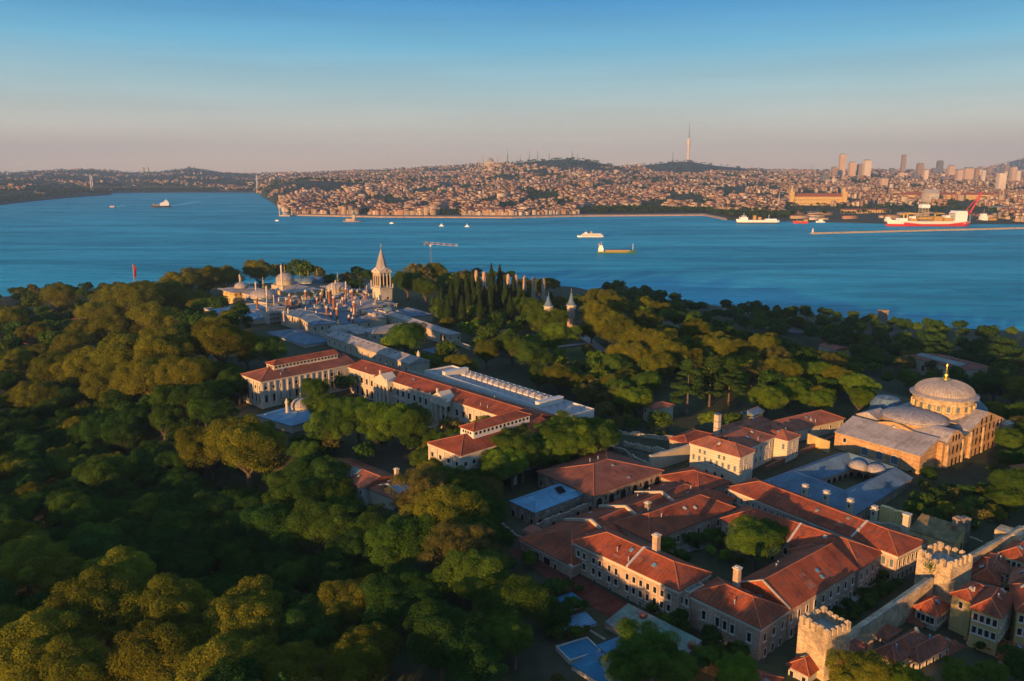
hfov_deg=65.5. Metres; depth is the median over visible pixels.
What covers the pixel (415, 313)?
council hall
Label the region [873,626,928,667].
house
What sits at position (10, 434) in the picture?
broadleaf tree
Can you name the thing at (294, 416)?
tiled pavilion
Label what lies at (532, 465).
broadleaf tree
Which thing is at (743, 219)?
cargo vessel
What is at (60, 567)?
plane tree
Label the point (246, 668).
broadleaf tree
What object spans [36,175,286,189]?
suspension bridge
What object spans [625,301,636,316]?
plane tree
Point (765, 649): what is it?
window
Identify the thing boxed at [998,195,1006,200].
city house
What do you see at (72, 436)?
broadleaf tree
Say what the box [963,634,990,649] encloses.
house
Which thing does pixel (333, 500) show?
broadleaf tree
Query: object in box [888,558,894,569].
window
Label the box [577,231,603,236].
passenger ferry
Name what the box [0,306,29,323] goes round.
plane tree
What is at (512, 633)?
broadleaf tree
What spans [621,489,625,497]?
window
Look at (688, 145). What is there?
broadcast tower
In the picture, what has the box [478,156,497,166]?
hill mosque
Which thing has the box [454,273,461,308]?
cypress tree
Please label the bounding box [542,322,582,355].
broadleaf tree
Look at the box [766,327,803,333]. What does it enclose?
shore hall
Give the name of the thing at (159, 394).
broadleaf tree
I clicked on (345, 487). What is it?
broadleaf tree
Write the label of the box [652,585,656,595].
window
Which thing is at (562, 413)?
broadleaf tree
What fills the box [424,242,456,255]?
tower crane
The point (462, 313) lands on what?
cypress tree
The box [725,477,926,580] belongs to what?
building
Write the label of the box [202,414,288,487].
plane tree
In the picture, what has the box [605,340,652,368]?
plane tree
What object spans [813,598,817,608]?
window
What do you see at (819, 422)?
outbuilding
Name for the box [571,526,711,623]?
mint building
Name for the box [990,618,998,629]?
window
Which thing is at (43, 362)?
plane tree
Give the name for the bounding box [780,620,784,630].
window
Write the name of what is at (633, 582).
window
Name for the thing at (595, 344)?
path
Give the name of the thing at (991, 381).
broadleaf tree
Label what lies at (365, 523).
broadleaf tree
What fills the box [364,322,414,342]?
courtyard wing
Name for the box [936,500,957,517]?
plane tree
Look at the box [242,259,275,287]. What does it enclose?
plane tree
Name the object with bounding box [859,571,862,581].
window
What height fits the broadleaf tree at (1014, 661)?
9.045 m
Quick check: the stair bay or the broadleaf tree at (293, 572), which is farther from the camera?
the broadleaf tree at (293, 572)
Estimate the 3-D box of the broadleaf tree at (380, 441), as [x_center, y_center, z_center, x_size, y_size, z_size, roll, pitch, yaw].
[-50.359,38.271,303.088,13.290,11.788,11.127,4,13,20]
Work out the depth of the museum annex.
334.48 m
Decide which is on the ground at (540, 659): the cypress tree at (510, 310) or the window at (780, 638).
the cypress tree at (510, 310)
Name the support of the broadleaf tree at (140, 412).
on the ground at (540, 659)
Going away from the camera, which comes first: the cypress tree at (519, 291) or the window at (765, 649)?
the window at (765, 649)
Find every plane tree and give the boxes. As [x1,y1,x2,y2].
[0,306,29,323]
[0,347,33,373]
[0,379,61,408]
[0,451,14,459]
[0,455,31,482]
[0,519,42,557]
[0,530,77,593]
[0,603,27,630]
[0,605,104,680]
[10,632,115,680]
[14,325,34,342]
[14,481,48,499]
[21,551,88,595]
[25,349,70,383]
[26,343,51,356]
[27,321,53,336]
[39,283,81,306]
[42,564,138,655]
[45,443,79,461]
[49,329,90,355]
[49,345,107,384]
[55,416,84,430]
[58,366,91,389]
[65,318,91,333]
[69,401,92,409]
[72,299,126,319]
[78,363,123,398]
[78,545,156,587]
[79,387,92,398]
[85,313,141,342]
[87,284,120,302]
[89,328,165,366]
[91,332,103,344]
[95,395,133,412]
[101,451,122,457]
[103,282,164,313]
[104,619,212,680]
[106,518,121,524]
[107,572,212,645]
[109,353,165,395]
[123,301,179,334]
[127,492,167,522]
[133,327,196,360]
[134,388,147,398]
[136,278,184,306]
[154,355,217,388]
[158,270,206,290]
[158,630,276,680]
[170,288,213,308]
[174,425,221,479]
[179,265,224,297]
[181,332,213,357]
[185,298,199,305]
[188,318,251,361]
[197,574,283,650]
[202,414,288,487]
[204,316,227,322]
[217,265,245,287]
[219,309,242,322]
[231,331,269,369]
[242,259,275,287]
[254,639,330,680]
[265,613,288,652]
[317,574,377,631]
[322,621,403,680]
[398,484,489,548]
[416,439,432,449]
[417,457,442,469]
[426,262,447,280]
[431,351,448,363]
[438,317,456,328]
[443,353,478,370]
[467,415,488,423]
[473,338,501,368]
[527,277,552,294]
[538,363,575,394]
[550,296,567,310]
[567,373,594,388]
[576,321,603,342]
[578,299,611,320]
[579,292,590,303]
[584,309,623,346]
[585,288,616,301]
[595,374,625,397]
[599,314,638,343]
[604,296,630,313]
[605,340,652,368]
[615,325,657,351]
[616,369,638,375]
[619,372,635,378]
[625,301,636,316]
[630,309,663,328]
[634,295,654,306]
[639,328,680,345]
[640,351,677,386]
[648,301,670,313]
[649,339,690,375]
[673,348,702,364]
[679,318,710,339]
[690,334,714,351]
[698,336,732,355]
[704,355,732,382]
[708,331,731,339]
[721,338,753,356]
[725,353,747,363]
[743,350,765,359]
[748,332,780,357]
[762,355,797,370]
[769,358,803,380]
[794,348,823,359]
[805,385,837,404]
[817,365,852,392]
[824,648,894,680]
[830,373,847,396]
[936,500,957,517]
[983,401,1005,416]
[984,503,1008,521]
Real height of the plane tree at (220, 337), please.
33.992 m
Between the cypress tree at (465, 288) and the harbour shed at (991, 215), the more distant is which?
the harbour shed at (991, 215)
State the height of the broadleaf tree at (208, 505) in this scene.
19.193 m
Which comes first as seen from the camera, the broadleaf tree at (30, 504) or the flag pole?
the broadleaf tree at (30, 504)
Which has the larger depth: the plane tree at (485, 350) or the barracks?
the barracks
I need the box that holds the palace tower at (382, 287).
[371,245,392,301]
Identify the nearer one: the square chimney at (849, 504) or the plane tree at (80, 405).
the square chimney at (849, 504)
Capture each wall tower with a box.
[796,606,850,680]
[914,541,972,609]
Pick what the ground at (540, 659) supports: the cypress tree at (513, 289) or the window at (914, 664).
the cypress tree at (513, 289)
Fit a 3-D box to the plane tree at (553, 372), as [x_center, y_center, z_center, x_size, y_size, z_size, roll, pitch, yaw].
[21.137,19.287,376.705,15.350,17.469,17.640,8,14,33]
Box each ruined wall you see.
[499,522,522,540]
[535,502,591,528]
[607,444,648,464]
[620,430,673,440]
[623,441,664,452]
[649,444,689,468]
[877,521,901,531]
[879,504,911,527]
[952,515,970,548]
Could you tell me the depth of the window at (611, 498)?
256.14 m
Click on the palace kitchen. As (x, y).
(542, 295)
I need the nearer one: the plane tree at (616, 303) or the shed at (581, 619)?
the shed at (581, 619)
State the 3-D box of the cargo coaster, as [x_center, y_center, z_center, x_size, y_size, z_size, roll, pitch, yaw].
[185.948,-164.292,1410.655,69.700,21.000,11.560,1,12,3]
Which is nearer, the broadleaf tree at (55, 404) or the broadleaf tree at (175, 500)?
the broadleaf tree at (175, 500)
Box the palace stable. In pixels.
[326,330,429,373]
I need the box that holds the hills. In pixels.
[0,158,1023,223]
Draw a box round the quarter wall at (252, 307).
[203,303,265,316]
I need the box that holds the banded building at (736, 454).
[689,426,800,483]
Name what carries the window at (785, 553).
in the mint building at (865, 559)
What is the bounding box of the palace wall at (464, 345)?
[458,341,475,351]
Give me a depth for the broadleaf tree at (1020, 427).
303.24 m
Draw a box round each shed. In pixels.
[555,636,601,664]
[556,592,582,610]
[563,611,596,630]
[571,650,612,680]
[596,636,625,654]
[605,603,701,655]
[789,210,803,214]
[789,215,809,218]
[801,214,822,216]
[808,216,818,219]
[814,211,832,214]
[819,342,850,354]
[841,215,857,218]
[883,214,901,218]
[903,353,989,377]
[987,214,996,217]
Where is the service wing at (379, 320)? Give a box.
[358,314,387,326]
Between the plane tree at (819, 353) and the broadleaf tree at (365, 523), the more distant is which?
the plane tree at (819, 353)
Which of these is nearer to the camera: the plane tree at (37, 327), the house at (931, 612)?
the house at (931, 612)
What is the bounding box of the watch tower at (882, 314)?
[878,309,888,320]
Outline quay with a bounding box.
[290,214,726,219]
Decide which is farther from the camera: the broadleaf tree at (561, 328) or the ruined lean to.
the broadleaf tree at (561, 328)
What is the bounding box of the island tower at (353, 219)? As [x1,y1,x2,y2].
[343,209,361,221]
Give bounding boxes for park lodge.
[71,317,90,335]
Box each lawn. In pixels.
[564,347,618,376]
[730,379,814,408]
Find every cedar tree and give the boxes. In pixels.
[669,359,706,414]
[696,356,727,406]
[718,357,747,404]
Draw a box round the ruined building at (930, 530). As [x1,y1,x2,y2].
[909,514,965,553]
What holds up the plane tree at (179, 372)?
on the ground at (540, 659)
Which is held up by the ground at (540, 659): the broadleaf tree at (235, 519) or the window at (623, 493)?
the broadleaf tree at (235, 519)
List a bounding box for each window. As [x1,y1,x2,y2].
[264,394,268,403]
[455,408,458,416]
[468,413,471,420]
[532,549,539,559]
[543,555,550,565]
[576,549,580,558]
[581,562,585,571]
[582,552,585,560]
[591,556,595,565]
[591,567,595,575]
[597,498,601,507]
[597,559,601,568]
[597,570,601,579]
[606,564,611,573]
[606,574,610,583]
[609,493,613,502]
[613,567,618,576]
[613,577,617,587]
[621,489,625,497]
[624,572,629,581]
[624,583,628,592]
[630,586,635,596]
[631,575,635,585]
[637,589,642,599]
[638,579,642,588]
[644,582,650,591]
[644,593,649,602]
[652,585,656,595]
[652,596,656,603]
[658,589,664,598]
[658,599,663,610]
[665,592,671,601]
[665,603,670,612]
[676,535,679,542]
[683,597,688,607]
[700,609,706,621]
[708,458,712,465]
[714,615,719,628]
[721,619,727,632]
[728,623,734,636]
[733,495,737,504]
[739,497,743,506]
[745,631,751,644]
[762,632,766,643]
[763,646,766,657]
[770,641,774,651]
[771,625,775,636]
[778,636,781,646]
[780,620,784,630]
[782,547,787,555]
[789,613,792,624]
[789,627,793,638]
[789,669,794,677]
[797,608,800,619]
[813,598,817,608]
[821,593,824,604]
[828,589,832,599]
[836,584,839,594]
[843,580,847,590]
[851,576,854,586]
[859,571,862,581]
[860,446,868,456]
[875,451,882,461]
[880,554,886,565]
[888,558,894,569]
[889,455,898,465]
[897,559,901,568]
[902,556,905,566]
[906,554,909,564]
[910,552,913,562]
[910,661,915,668]
[916,611,921,619]
[920,613,925,622]
[923,614,930,624]
[928,617,934,626]
[957,600,963,610]
[969,624,977,635]
[971,612,978,621]
[977,614,985,624]
[977,627,983,637]
[983,629,989,639]
[985,616,991,626]
[988,631,996,641]
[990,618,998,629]
[1011,560,1016,568]
[1015,627,1022,636]
[1017,614,1023,623]
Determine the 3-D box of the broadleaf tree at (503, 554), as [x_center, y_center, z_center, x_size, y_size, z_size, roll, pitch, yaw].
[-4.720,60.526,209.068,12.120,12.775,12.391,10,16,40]
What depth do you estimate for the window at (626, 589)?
203.32 m
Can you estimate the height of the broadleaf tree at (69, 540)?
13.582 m
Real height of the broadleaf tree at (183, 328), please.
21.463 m
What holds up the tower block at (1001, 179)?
on the hills
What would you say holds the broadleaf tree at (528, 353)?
on the ground at (540, 659)
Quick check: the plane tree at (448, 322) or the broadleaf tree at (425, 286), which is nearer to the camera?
the plane tree at (448, 322)
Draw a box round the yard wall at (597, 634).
[590,629,605,639]
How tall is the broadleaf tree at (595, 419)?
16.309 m
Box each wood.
[0,157,1023,219]
[0,259,1023,680]
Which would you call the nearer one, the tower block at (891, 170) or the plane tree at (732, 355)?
the plane tree at (732, 355)
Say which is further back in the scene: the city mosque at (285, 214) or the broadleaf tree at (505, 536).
the city mosque at (285, 214)
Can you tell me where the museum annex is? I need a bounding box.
[424,365,593,418]
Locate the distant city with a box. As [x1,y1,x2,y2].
[0,159,1023,221]
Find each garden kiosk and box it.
[217,274,261,303]
[241,291,252,300]
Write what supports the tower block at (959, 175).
on the hills
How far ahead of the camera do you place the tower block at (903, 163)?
7993.64 m
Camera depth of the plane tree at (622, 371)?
381.86 m
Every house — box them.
[341,206,347,214]
[348,205,354,214]
[423,208,429,214]
[428,206,437,214]
[446,205,453,210]
[497,193,504,198]
[585,181,590,186]
[754,670,783,680]
[785,654,818,680]
[796,626,868,653]
[831,178,838,183]
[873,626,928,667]
[876,624,901,643]
[889,183,894,188]
[900,196,908,204]
[905,609,926,628]
[908,634,952,668]
[913,595,950,630]
[944,636,966,655]
[948,581,986,636]
[951,194,957,199]
[959,194,964,200]
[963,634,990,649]
[967,586,1012,655]
[971,556,1001,586]
[985,552,1009,588]
[995,639,1023,667]
[997,540,1023,587]
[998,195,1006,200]
[1007,567,1023,591]
[1008,583,1023,644]
[1009,463,1023,469]
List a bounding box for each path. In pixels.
[547,343,589,348]
[574,333,631,370]
[839,579,888,608]
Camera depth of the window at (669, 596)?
193.16 m
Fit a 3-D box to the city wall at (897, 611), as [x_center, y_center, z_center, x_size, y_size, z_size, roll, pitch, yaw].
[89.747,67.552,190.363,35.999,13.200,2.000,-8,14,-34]
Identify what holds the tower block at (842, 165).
on the hills
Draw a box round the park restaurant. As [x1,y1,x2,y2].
[334,458,410,509]
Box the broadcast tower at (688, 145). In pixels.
[686,125,690,161]
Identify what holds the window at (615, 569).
in the mint building at (641, 574)
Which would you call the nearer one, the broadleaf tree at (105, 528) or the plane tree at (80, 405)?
the broadleaf tree at (105, 528)
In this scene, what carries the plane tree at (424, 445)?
on the ground at (540, 659)
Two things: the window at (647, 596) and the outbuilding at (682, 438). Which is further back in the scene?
the outbuilding at (682, 438)
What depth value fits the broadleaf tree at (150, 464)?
311.32 m
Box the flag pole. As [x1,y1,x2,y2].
[132,263,135,281]
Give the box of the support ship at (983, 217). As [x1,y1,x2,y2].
[976,209,996,220]
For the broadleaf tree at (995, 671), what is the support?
on the ground at (540, 659)
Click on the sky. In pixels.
(239, 86)
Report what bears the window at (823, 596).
in the mint building at (797, 583)
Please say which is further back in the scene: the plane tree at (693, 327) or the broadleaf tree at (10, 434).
the plane tree at (693, 327)
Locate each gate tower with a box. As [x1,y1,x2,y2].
[543,292,552,311]
[566,288,575,325]
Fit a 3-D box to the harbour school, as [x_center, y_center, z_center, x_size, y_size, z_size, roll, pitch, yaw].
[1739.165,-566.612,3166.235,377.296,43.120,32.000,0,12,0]
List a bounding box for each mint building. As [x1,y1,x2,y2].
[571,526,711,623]
[612,493,735,552]
[690,565,789,660]
[719,505,881,592]
[741,543,858,639]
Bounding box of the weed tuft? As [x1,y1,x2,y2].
[922,558,938,574]
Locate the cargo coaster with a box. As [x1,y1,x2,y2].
[597,243,635,252]
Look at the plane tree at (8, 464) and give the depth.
303.99 m
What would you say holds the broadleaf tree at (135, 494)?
on the ground at (540, 659)
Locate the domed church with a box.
[834,364,1015,473]
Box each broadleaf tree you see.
[0,371,27,393]
[0,427,29,450]
[0,441,12,454]
[0,474,45,498]
[0,491,51,521]
[0,503,25,523]
[0,575,20,608]
[9,434,44,456]
[11,405,54,421]
[11,459,55,487]
[12,448,44,459]
[14,422,43,434]
[19,584,61,613]
[29,428,64,444]
[35,396,71,417]
[37,526,79,543]
[39,485,108,522]
[42,478,88,494]
[44,386,83,406]
[45,408,89,429]
[48,491,111,530]
[50,381,69,388]
[52,454,89,479]
[58,537,76,553]
[62,423,101,447]
[65,521,129,554]
[68,529,124,563]
[70,454,119,492]
[76,439,115,459]
[78,410,120,451]
[80,412,110,426]
[93,385,135,409]
[101,416,148,455]
[102,453,145,478]
[113,484,164,511]
[113,539,143,553]
[114,403,153,426]
[130,445,169,476]
[131,440,176,457]
[134,469,174,490]
[143,542,174,576]
[147,405,183,440]
[148,383,180,408]
[150,489,193,519]
[153,466,201,493]
[154,446,197,469]
[154,544,215,580]
[156,462,203,484]
[163,573,209,586]
[167,321,192,334]
[167,383,219,408]
[171,475,212,514]
[179,574,242,626]
[181,489,246,525]
[186,398,206,426]
[192,398,239,424]
[193,654,267,680]
[199,379,229,398]
[209,361,244,379]
[214,509,254,540]
[216,367,245,398]
[220,563,266,581]
[222,484,262,498]
[223,378,248,403]
[223,491,272,515]
[231,572,254,595]
[239,501,310,555]
[249,335,287,360]
[260,481,291,505]
[265,467,293,486]
[267,557,295,581]
[269,582,304,614]
[272,471,337,512]
[272,555,318,595]
[274,593,345,649]
[280,497,357,554]
[283,454,337,478]
[284,440,318,458]
[300,378,330,397]
[300,394,333,413]
[300,445,334,459]
[302,551,359,586]
[303,404,354,449]
[305,654,344,680]
[310,455,353,490]
[310,578,347,606]
[322,477,357,500]
[324,527,373,569]
[325,495,367,514]
[327,396,363,406]
[327,511,388,552]
[330,398,376,443]
[331,501,389,530]
[336,628,348,639]
[352,560,383,580]
[356,401,412,452]
[358,571,416,642]
[363,512,440,567]
[364,427,394,450]
[380,561,423,604]
[384,462,447,505]
[386,323,424,352]
[386,402,435,449]
[389,491,417,514]
[390,570,455,618]
[391,271,422,299]
[400,322,427,349]
[402,597,487,680]
[409,448,428,465]
[410,402,426,410]
[412,277,443,305]
[417,518,497,572]
[421,428,447,441]
[432,465,465,485]
[432,548,511,609]
[433,627,508,680]
[443,473,488,496]
[443,570,464,602]
[445,428,460,436]
[460,468,492,478]
[460,494,508,522]
[462,511,500,543]
[463,574,549,624]
[468,523,514,552]
[473,542,509,570]
[477,476,503,499]
[478,449,516,481]
[479,446,530,489]
[479,447,495,466]
[479,608,535,669]
[490,430,541,482]
[496,333,529,366]
[500,422,527,435]
[512,297,544,314]
[516,342,552,366]
[523,438,554,478]
[526,307,568,331]
[527,332,562,350]
[527,364,548,390]
[527,455,552,474]
[532,416,564,461]
[533,435,577,467]
[536,419,581,462]
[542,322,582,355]
[543,600,574,627]
[549,410,594,459]
[565,416,598,457]
[572,383,599,406]
[584,416,604,451]
[586,419,622,451]
[597,648,645,680]
[601,354,632,373]
[602,378,634,391]
[607,385,632,412]
[612,386,653,416]
[614,618,680,680]
[627,370,662,392]
[640,644,698,680]
[687,368,714,392]
[693,645,718,667]
[694,359,705,367]
[714,651,759,680]
[724,514,780,570]
[741,359,767,386]
[747,384,788,417]
[759,344,794,358]
[759,517,790,547]
[774,380,808,407]
[784,376,813,402]
[799,361,833,380]
[800,388,836,409]
[819,351,847,367]
[820,350,850,367]
[837,373,881,392]
[846,387,877,412]
[886,659,936,680]
[939,655,984,680]
[969,367,1016,400]
[974,659,1010,680]
[983,484,1006,501]
[986,467,1023,498]
[991,486,1023,517]
[993,427,1023,458]
[995,449,1023,464]
[998,643,1023,680]
[1001,401,1023,419]
[1008,415,1023,426]
[1014,421,1023,432]
[1017,447,1023,461]
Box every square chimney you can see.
[713,413,721,435]
[801,483,809,496]
[822,489,830,504]
[846,497,854,513]
[870,504,878,521]
[901,511,911,534]
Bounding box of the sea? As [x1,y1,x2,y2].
[0,193,1023,330]
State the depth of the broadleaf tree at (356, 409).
301.77 m
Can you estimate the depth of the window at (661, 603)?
195.32 m
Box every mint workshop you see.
[518,482,726,577]
[659,466,731,492]
[675,488,735,505]
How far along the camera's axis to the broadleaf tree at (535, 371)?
376.21 m
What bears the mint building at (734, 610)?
on the ground at (540, 659)
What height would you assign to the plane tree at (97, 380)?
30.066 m
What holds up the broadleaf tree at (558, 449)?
on the ground at (540, 659)
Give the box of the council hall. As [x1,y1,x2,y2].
[396,308,432,321]
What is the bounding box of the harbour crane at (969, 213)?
[966,192,981,222]
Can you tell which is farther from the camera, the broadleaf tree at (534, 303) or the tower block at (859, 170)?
the tower block at (859, 170)
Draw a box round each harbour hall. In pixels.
[841,209,890,213]
[922,189,939,202]
[987,206,1008,210]
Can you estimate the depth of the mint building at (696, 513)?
233.03 m
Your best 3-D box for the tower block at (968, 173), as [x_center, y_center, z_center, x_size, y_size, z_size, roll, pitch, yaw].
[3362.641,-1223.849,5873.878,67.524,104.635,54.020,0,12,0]
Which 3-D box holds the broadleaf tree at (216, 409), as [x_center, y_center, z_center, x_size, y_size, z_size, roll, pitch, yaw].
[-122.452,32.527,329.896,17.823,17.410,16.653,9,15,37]
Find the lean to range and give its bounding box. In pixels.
[786,542,849,559]
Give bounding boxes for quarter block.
[245,310,264,323]
[259,305,286,324]
[260,281,377,321]
[267,328,326,347]
[279,293,321,327]
[300,289,373,311]
[301,314,337,334]
[315,305,370,327]
[335,287,397,314]
[359,307,388,316]
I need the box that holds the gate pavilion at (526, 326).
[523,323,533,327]
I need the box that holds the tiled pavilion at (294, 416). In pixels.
[256,393,314,432]
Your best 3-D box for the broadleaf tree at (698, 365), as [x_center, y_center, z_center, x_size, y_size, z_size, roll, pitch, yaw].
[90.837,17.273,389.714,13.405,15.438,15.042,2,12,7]
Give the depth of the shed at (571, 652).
181.44 m
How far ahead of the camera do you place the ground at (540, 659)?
296.32 m
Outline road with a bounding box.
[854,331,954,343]
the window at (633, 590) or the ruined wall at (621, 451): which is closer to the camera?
the window at (633, 590)
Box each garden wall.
[764,434,834,470]
[806,433,829,452]
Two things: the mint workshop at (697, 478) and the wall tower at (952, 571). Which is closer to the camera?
the wall tower at (952, 571)
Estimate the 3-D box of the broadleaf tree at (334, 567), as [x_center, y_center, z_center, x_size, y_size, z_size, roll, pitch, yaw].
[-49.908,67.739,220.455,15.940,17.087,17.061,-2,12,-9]
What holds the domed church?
on the ground at (540, 659)
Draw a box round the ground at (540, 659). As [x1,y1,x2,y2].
[0,277,1023,680]
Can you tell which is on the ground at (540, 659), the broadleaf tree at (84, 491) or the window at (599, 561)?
the broadleaf tree at (84, 491)
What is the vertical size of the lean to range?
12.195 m
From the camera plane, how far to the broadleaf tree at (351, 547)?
227.11 m
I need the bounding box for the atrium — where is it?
[763,452,912,517]
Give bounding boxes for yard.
[508,546,637,617]
[670,535,759,559]
[698,663,722,676]
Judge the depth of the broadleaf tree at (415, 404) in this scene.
326.02 m
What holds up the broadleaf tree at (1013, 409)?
on the ground at (540, 659)
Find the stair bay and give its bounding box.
[681,582,704,625]
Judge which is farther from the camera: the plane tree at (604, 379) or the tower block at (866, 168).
the tower block at (866, 168)
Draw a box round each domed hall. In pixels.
[245,282,298,308]
[270,285,323,299]
[320,320,355,337]
[326,273,362,298]
[358,280,392,295]
[374,304,402,313]
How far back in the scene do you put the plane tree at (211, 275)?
759.48 m
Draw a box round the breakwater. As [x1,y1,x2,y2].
[810,227,1023,233]
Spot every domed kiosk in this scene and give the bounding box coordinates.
[271,265,298,291]
[294,272,302,284]
[301,273,321,288]
[312,268,329,285]
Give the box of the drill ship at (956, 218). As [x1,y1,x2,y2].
[885,192,970,225]
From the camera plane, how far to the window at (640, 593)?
200.09 m
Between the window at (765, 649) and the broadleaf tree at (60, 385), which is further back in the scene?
the broadleaf tree at (60, 385)
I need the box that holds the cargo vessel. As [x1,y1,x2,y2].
[736,215,779,223]
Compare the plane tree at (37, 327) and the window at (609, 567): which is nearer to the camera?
the window at (609, 567)
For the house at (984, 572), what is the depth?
202.01 m
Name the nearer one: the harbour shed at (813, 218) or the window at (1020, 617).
the window at (1020, 617)
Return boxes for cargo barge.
[793,218,808,223]
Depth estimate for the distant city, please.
3919.10 m
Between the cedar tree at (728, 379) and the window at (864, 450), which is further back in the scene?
the cedar tree at (728, 379)
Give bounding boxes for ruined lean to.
[522,524,543,535]
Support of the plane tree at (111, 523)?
on the ground at (540, 659)
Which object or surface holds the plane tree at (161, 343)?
on the ground at (540, 659)
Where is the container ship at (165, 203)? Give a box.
[151,200,170,207]
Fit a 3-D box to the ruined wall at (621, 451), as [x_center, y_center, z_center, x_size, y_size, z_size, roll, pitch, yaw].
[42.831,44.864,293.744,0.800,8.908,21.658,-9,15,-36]
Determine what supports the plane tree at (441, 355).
on the ground at (540, 659)
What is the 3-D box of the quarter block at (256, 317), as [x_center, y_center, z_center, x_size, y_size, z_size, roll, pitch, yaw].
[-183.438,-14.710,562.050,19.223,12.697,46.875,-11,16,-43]
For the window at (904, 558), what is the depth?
212.66 m
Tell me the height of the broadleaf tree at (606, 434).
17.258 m
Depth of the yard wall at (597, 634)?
188.44 m
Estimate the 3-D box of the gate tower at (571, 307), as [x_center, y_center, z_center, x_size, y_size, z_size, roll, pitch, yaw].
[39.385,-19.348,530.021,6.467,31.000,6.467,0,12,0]
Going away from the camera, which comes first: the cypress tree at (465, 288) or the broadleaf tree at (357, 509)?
the broadleaf tree at (357, 509)
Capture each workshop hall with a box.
[509,483,582,524]
[536,449,663,509]
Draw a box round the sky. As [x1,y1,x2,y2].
[0,0,1023,173]
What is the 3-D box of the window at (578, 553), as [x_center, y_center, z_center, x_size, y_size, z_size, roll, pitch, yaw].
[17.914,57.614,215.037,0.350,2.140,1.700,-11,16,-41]
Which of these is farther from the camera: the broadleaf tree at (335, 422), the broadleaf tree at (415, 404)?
the broadleaf tree at (415, 404)
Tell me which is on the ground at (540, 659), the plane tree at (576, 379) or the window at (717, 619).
the plane tree at (576, 379)
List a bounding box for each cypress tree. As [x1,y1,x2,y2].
[437,286,445,326]
[444,296,452,327]
[448,280,455,317]
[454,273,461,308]
[457,295,466,330]
[462,273,469,302]
[464,290,472,321]
[469,269,475,305]
[473,274,483,304]
[475,296,484,318]
[482,286,486,318]
[485,290,493,314]
[487,263,494,305]
[492,283,500,310]
[496,264,502,304]
[501,281,508,310]
[506,294,514,327]
[509,275,516,312]
[516,283,521,315]
[519,290,525,314]
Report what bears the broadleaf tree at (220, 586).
on the ground at (540, 659)
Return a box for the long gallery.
[386,311,460,344]
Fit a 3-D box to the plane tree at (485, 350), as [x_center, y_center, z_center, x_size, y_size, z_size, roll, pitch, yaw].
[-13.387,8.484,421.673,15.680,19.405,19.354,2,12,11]
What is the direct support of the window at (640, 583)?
in the mint building at (641, 574)
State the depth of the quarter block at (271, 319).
542.88 m
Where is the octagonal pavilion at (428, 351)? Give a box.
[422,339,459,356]
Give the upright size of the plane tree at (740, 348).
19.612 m
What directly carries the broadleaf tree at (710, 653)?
on the ground at (540, 659)
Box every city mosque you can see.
[279,205,292,215]
[569,166,578,176]
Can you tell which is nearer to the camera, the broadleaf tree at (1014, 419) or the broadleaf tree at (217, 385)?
the broadleaf tree at (1014, 419)
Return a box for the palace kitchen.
[474,270,549,301]
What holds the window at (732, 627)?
in the mint building at (734, 610)
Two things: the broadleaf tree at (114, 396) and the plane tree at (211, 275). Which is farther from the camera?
the plane tree at (211, 275)
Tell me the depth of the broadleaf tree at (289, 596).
212.07 m
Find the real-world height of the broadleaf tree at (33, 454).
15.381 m
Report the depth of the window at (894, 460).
287.81 m
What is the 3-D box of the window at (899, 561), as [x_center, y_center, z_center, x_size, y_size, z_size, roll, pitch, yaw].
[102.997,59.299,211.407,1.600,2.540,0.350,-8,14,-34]
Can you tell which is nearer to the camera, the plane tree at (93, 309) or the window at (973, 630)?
the window at (973, 630)
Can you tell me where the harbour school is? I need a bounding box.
[900,193,998,200]
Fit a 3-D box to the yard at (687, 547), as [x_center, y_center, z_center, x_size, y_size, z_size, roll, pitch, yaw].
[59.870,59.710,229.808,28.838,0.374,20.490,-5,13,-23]
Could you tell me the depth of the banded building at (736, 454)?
282.64 m
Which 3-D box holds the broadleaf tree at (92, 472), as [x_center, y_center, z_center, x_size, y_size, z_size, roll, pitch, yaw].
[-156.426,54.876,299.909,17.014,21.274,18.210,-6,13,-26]
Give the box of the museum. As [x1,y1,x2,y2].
[240,349,555,485]
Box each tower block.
[820,174,829,181]
[831,167,836,177]
[838,154,846,175]
[848,162,855,175]
[856,164,862,175]
[862,160,871,176]
[879,178,887,186]
[889,168,894,173]
[900,155,906,171]
[911,172,917,177]
[916,163,924,174]
[923,169,928,179]
[931,168,937,173]
[936,160,943,172]
[947,165,955,174]
[955,169,962,182]
[962,167,973,179]
[973,168,979,181]
[980,170,985,180]
[987,167,991,173]
[995,172,1006,189]
[1004,165,1008,175]
[1009,167,1017,180]
[1014,170,1020,181]
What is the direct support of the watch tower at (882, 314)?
on the ground at (540, 659)
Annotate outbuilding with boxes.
[643,401,674,420]
[668,428,712,448]
[721,416,769,431]
[741,406,764,419]
[747,410,845,440]
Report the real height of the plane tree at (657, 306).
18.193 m
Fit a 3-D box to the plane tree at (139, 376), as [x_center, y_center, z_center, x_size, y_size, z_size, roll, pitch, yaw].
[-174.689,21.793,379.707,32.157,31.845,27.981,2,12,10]
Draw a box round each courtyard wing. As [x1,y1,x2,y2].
[344,323,366,338]
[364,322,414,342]
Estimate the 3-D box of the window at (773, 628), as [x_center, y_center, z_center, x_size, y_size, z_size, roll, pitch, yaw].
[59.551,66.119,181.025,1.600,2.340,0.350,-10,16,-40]
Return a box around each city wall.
[850,577,933,643]
[967,525,1023,581]
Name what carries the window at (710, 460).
in the banded building at (736, 454)
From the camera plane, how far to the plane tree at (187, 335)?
424.86 m
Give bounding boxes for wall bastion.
[994,524,1023,541]
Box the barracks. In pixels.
[788,187,847,205]

